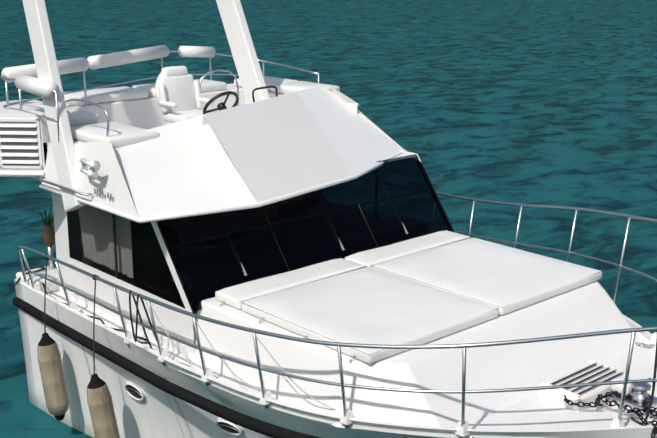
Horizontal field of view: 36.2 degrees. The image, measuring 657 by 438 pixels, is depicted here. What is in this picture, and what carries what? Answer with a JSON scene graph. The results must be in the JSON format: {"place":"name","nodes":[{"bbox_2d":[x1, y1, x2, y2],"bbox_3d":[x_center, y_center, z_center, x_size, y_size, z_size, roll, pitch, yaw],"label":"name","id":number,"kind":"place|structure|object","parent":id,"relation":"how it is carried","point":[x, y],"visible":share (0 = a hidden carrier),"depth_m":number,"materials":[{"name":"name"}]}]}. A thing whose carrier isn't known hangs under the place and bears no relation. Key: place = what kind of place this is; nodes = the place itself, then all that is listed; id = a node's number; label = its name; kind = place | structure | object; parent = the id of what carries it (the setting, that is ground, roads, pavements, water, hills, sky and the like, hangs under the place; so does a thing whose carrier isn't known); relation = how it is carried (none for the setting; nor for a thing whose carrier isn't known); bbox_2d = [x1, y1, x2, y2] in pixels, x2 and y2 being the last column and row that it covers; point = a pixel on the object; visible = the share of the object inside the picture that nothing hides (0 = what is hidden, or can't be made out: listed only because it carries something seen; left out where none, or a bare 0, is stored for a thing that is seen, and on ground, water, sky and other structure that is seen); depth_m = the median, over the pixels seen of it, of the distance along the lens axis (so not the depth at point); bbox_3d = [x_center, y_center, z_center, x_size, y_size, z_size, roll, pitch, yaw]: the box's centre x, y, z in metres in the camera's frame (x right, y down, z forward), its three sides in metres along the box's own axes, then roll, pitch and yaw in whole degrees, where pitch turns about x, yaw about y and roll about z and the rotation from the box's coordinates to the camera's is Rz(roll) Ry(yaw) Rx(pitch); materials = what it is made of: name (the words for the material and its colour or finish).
{"place":"outdoors","nodes":[
{"label":"outdoors","id":0,"kind":"place"},
{"bbox_2d":[0,0,656,437],"bbox_3d":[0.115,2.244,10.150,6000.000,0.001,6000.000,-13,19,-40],"label":"sea","id":1,"kind":"structure","parent":0,"point":[544,102],"depth_m":36.26,"materials":[{"name":"liquid"}]},
{"bbox_2d":[14,280,656,437],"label":"hull","id":2,"kind":"object","parent":1,"relation":"in","point":[151,415],"visible":0.25,"depth_m":9.32,"materials":[{"name":"white plastic"}]},
{"bbox_2d":[16,266,58,292],"bbox_3d":[-3.036,0.788,10.670,0.420,0.467,0.520,-13,19,-40],"label":"aft quarter","id":3,"kind":"object","parent":2,"relation":"attached to","point":[52,274],"visible":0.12,"depth_m":10.46,"materials":[{"name":"white paint"}]},
{"bbox_2d":[37,209,54,268],"bbox_3d":[-2.957,0.231,10.665,0.200,0.734,0.193,4,15,16],"label":"pineapple ornament","id":4,"kind":"object","parent":3,"relation":"on","point":[48,234],"visible":0.85,"depth_m":10.59,"materials":[{"name":"brown"}]},
{"bbox_2d":[81,345,192,437],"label":"scupper stains","id":5,"kind":"object","parent":2,"relation":"attached to","point":[178,406],"visible":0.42,"depth_m":9.15,"materials":[{"name":"grey"}]},
{"bbox_2d":[12,297,320,437],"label":"rub rail","id":6,"kind":"object","parent":2,"relation":"attached to","point":[211,406],"visible":0.5,"depth_m":8.53,"materials":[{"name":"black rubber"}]},
{"bbox_2d":[124,381,243,435],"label":"portholes","id":7,"kind":"object","parent":2,"relation":"attached to","point":[133,391],"visible":0.9,"depth_m":8.77,"materials":[{"name":"white metal"}]},
{"bbox_2d":[14,279,656,437],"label":"deck","id":8,"kind":"structure","parent":2,"relation":"on","point":[533,413],"depth_m":7.49,"materials":[{"name":"white plastic"}]},
{"bbox_2d":[52,150,454,357],"bbox_3d":[-0.701,0.105,10.527,3.444,1.346,2.480,-13,19,-40],"label":"cabin","id":9,"kind":"object","parent":8,"relation":"on","point":[210,253],"depth_m":9.67,"materials":[{"name":"black glass"}]},
{"bbox_2d":[28,85,406,222],"bbox_3d":[-1.179,-1.032,10.777,4.124,0.848,3.832,-13,19,-40],"label":"flybridge fairing","id":10,"kind":"object","parent":9,"relation":"on","point":[264,152],"visible":0.77,"depth_m":9.21,"materials":[{"name":"white paint"}]},
{"bbox_2d":[0,101,70,176],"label":"vent box","id":11,"kind":"object","parent":10,"relation":"on","point":[24,135],"visible":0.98,"depth_m":9.54,"materials":[{"name":"white paint"}]},
{"bbox_2d":[22,0,85,211],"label":"radar arch","id":12,"kind":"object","parent":10,"relation":"on","point":[43,49],"visible":0.9,"depth_m":9.25,"materials":[{"name":"white paint"}]},
{"bbox_2d":[35,176,91,195],"bbox_3d":[-2.445,-0.303,9.222,0.064,0.024,0.974,-13,20,-41],"label":"grab rail","id":13,"kind":"object","parent":10,"relation":"on","point":[63,187],"visible":0.96,"depth_m":9.15,"materials":[{"name":"silver metal"}]},
{"bbox_2d":[79,158,99,179],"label":"air horns","id":14,"kind":"object","parent":10,"relation":"on","point":[92,173],"visible":1,"depth_m":8.68},
{"bbox_2d":[94,188,111,199],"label":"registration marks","id":15,"kind":"object","parent":10,"relation":"attached to","point":[99,193],"visible":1,"depth_m":8.75,"materials":[{"name":"grey metal"}]},
{"bbox_2d":[1,45,215,98],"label":"railing cushions","id":16,"kind":"object","parent":10,"relation":"on","point":[26,78],"visible":0.88,"depth_m":10.90,"materials":[{"name":"plastic"}]},
{"bbox_2d":[0,50,319,142],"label":"flybridge rails","id":17,"kind":"object","parent":10,"relation":"attached to","point":[210,73],"visible":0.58,"depth_m":11.07,"materials":[{"name":"silver metal"}]},
{"bbox_2d":[66,83,281,151],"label":"flybridge benches","id":18,"kind":"object","parent":10,"relation":"on","point":[147,113],"depth_m":11.62,"materials":[{"name":"white plastic"}]},
{"bbox_2d":[0,76,339,147],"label":"seat cushions","id":19,"kind":"object","parent":18,"relation":"on","point":[94,130],"visible":0.44,"depth_m":11.10,"materials":[{"name":"white leather"}]},
{"bbox_2d":[155,66,213,122],"bbox_3d":[-1.497,-1.137,10.497,0.520,0.886,0.530,-13,19,-40],"label":"helm chair","id":20,"kind":"object","parent":10,"relation":"on","point":[178,94],"visible":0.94,"depth_m":10.47,"materials":[{"name":"white leather"}]},
{"bbox_2d":[198,116,208,124],"bbox_3d":[-0.932,-0.809,9.934,0.900,0.536,0.200,-13,19,-40],"label":"helm console","id":21,"kind":"object","parent":10,"relation":"on","point":[202,120],"visible":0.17,"depth_m":9.53,"materials":[{"name":"white paint"}]},
{"bbox_2d":[203,91,238,113],"bbox_3d":[-1.072,-1.131,10.010,0.367,0.311,0.323,-2,15,-7],"label":"steering wheel","id":22,"kind":"object","parent":10,"relation":"on","point":[221,106],"visible":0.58,"depth_m":9.94,"materials":[{"name":"black plastic"}]},
{"bbox_2d":[216,0,269,102],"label":"arch leg","id":23,"kind":"object","parent":10,"relation":"on","point":[242,48],"depth_m":10.90,"materials":[{"name":"white paint"}]},
{"bbox_2d":[252,86,277,101],"bbox_3d":[-0.631,-1.240,9.969,0.321,0.156,0.030,-13,19,-40],"label":"grab handle","id":24,"kind":"object","parent":10,"relation":"on","point":[265,87],"visible":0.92,"depth_m":9.94,"materials":[{"name":"silver metal"}]},
{"bbox_2d":[17,192,656,437],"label":"bow rail","id":25,"kind":"object","parent":8,"relation":"on","point":[462,425],"visible":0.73,"depth_m":7.55,"materials":[{"name":"silver metal"}]},
{"bbox_2d":[37,254,68,420],"bbox_3d":[-2.758,1.185,9.877,0.273,1.704,0.228,-18,17,-39],"label":"fender","id":26,"kind":"object","parent":25,"relation":"hanging from","point":[53,378],"visible":0.94,"depth_m":9.86,"materials":[{"name":"beige rubber"}]},
{"bbox_2d":[87,274,119,437],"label":"fender","id":27,"kind":"object","parent":25,"relation":"attached to","point":[101,410],"visible":0.92,"depth_m":9.19,"materials":[{"name":"beige rubber"}]},
{"bbox_2d":[148,302,335,410],"bbox_3d":[-0.703,1.079,7.793,2.087,0.656,0.309,11,18,37],"label":"rope","id":28,"kind":"object","parent":25,"relation":"attached to","point":[228,367],"visible":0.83,"depth_m":7.82,"materials":[{"name":"white fabric"}]},
{"bbox_2d":[14,266,656,424],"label":"mooring lines","id":29,"kind":"object","parent":25,"relation":"attached to","point":[135,336],"visible":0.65,"depth_m":8.55,"materials":[{"name":"black fabric"}]},
{"bbox_2d":[189,281,641,430],"bbox_3d":[0.937,0.929,8.860,3.480,0.520,2.580,-13,19,-40],"label":"foredeck cabin top","id":30,"kind":"object","parent":8,"relation":"on","point":[590,307],"visible":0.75,"depth_m":7.84,"materials":[{"name":"white paint"}]},
{"bbox_2d":[215,258,498,363],"bbox_3d":[0.190,0.719,8.444,1.553,0.116,1.920,-13,19,-40],"label":"sunpad","id":31,"kind":"object","parent":30,"relation":"on","point":[341,300],"visible":1,"depth_m":8.24,"materials":[{"name":"plastic"}]},
{"bbox_2d":[344,230,602,314],"bbox_3d":[1.355,0.453,9.457,1.533,0.116,1.920,-13,19,-40],"label":"sunpad","id":32,"kind":"object","parent":30,"relation":"on","point":[504,279],"visible":0.88,"depth_m":9.23,"materials":[{"name":"plastic"}]},
{"bbox_2d":[537,359,629,411],"bbox_3d":[1.990,1.282,7.804,0.700,0.142,0.380,-13,19,-40],"label":"deck vent","id":33,"kind":"object","parent":8,"relation":"on","point":[591,371],"visible":0.83,"depth_m":7.69,"materials":[{"name":"white paint"}]},
{"bbox_2d":[564,391,656,437],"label":"anchor chain","id":34,"kind":"object","parent":8,"relation":"on","point":[599,398],"visible":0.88,"depth_m":7.36,"materials":[{"name":"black metal"}]},
{"bbox_2d":[600,377,656,419],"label":"windlass","id":35,"kind":"object","parent":8,"relation":"on","point":[638,392],"visible":0.54,"depth_m":7.43,"materials":[{"name":"white paint"}]},
{"bbox_2d":[635,342,654,349],"bbox_3d":[2.760,1.115,8.699,0.024,0.057,0.225,-13,19,-40],"label":"cleat","id":36,"kind":"object","parent":8,"relation":"on","point":[643,344],"visible":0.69,"depth_m":8.71,"materials":[{"name":"silver metal"}]}
]}

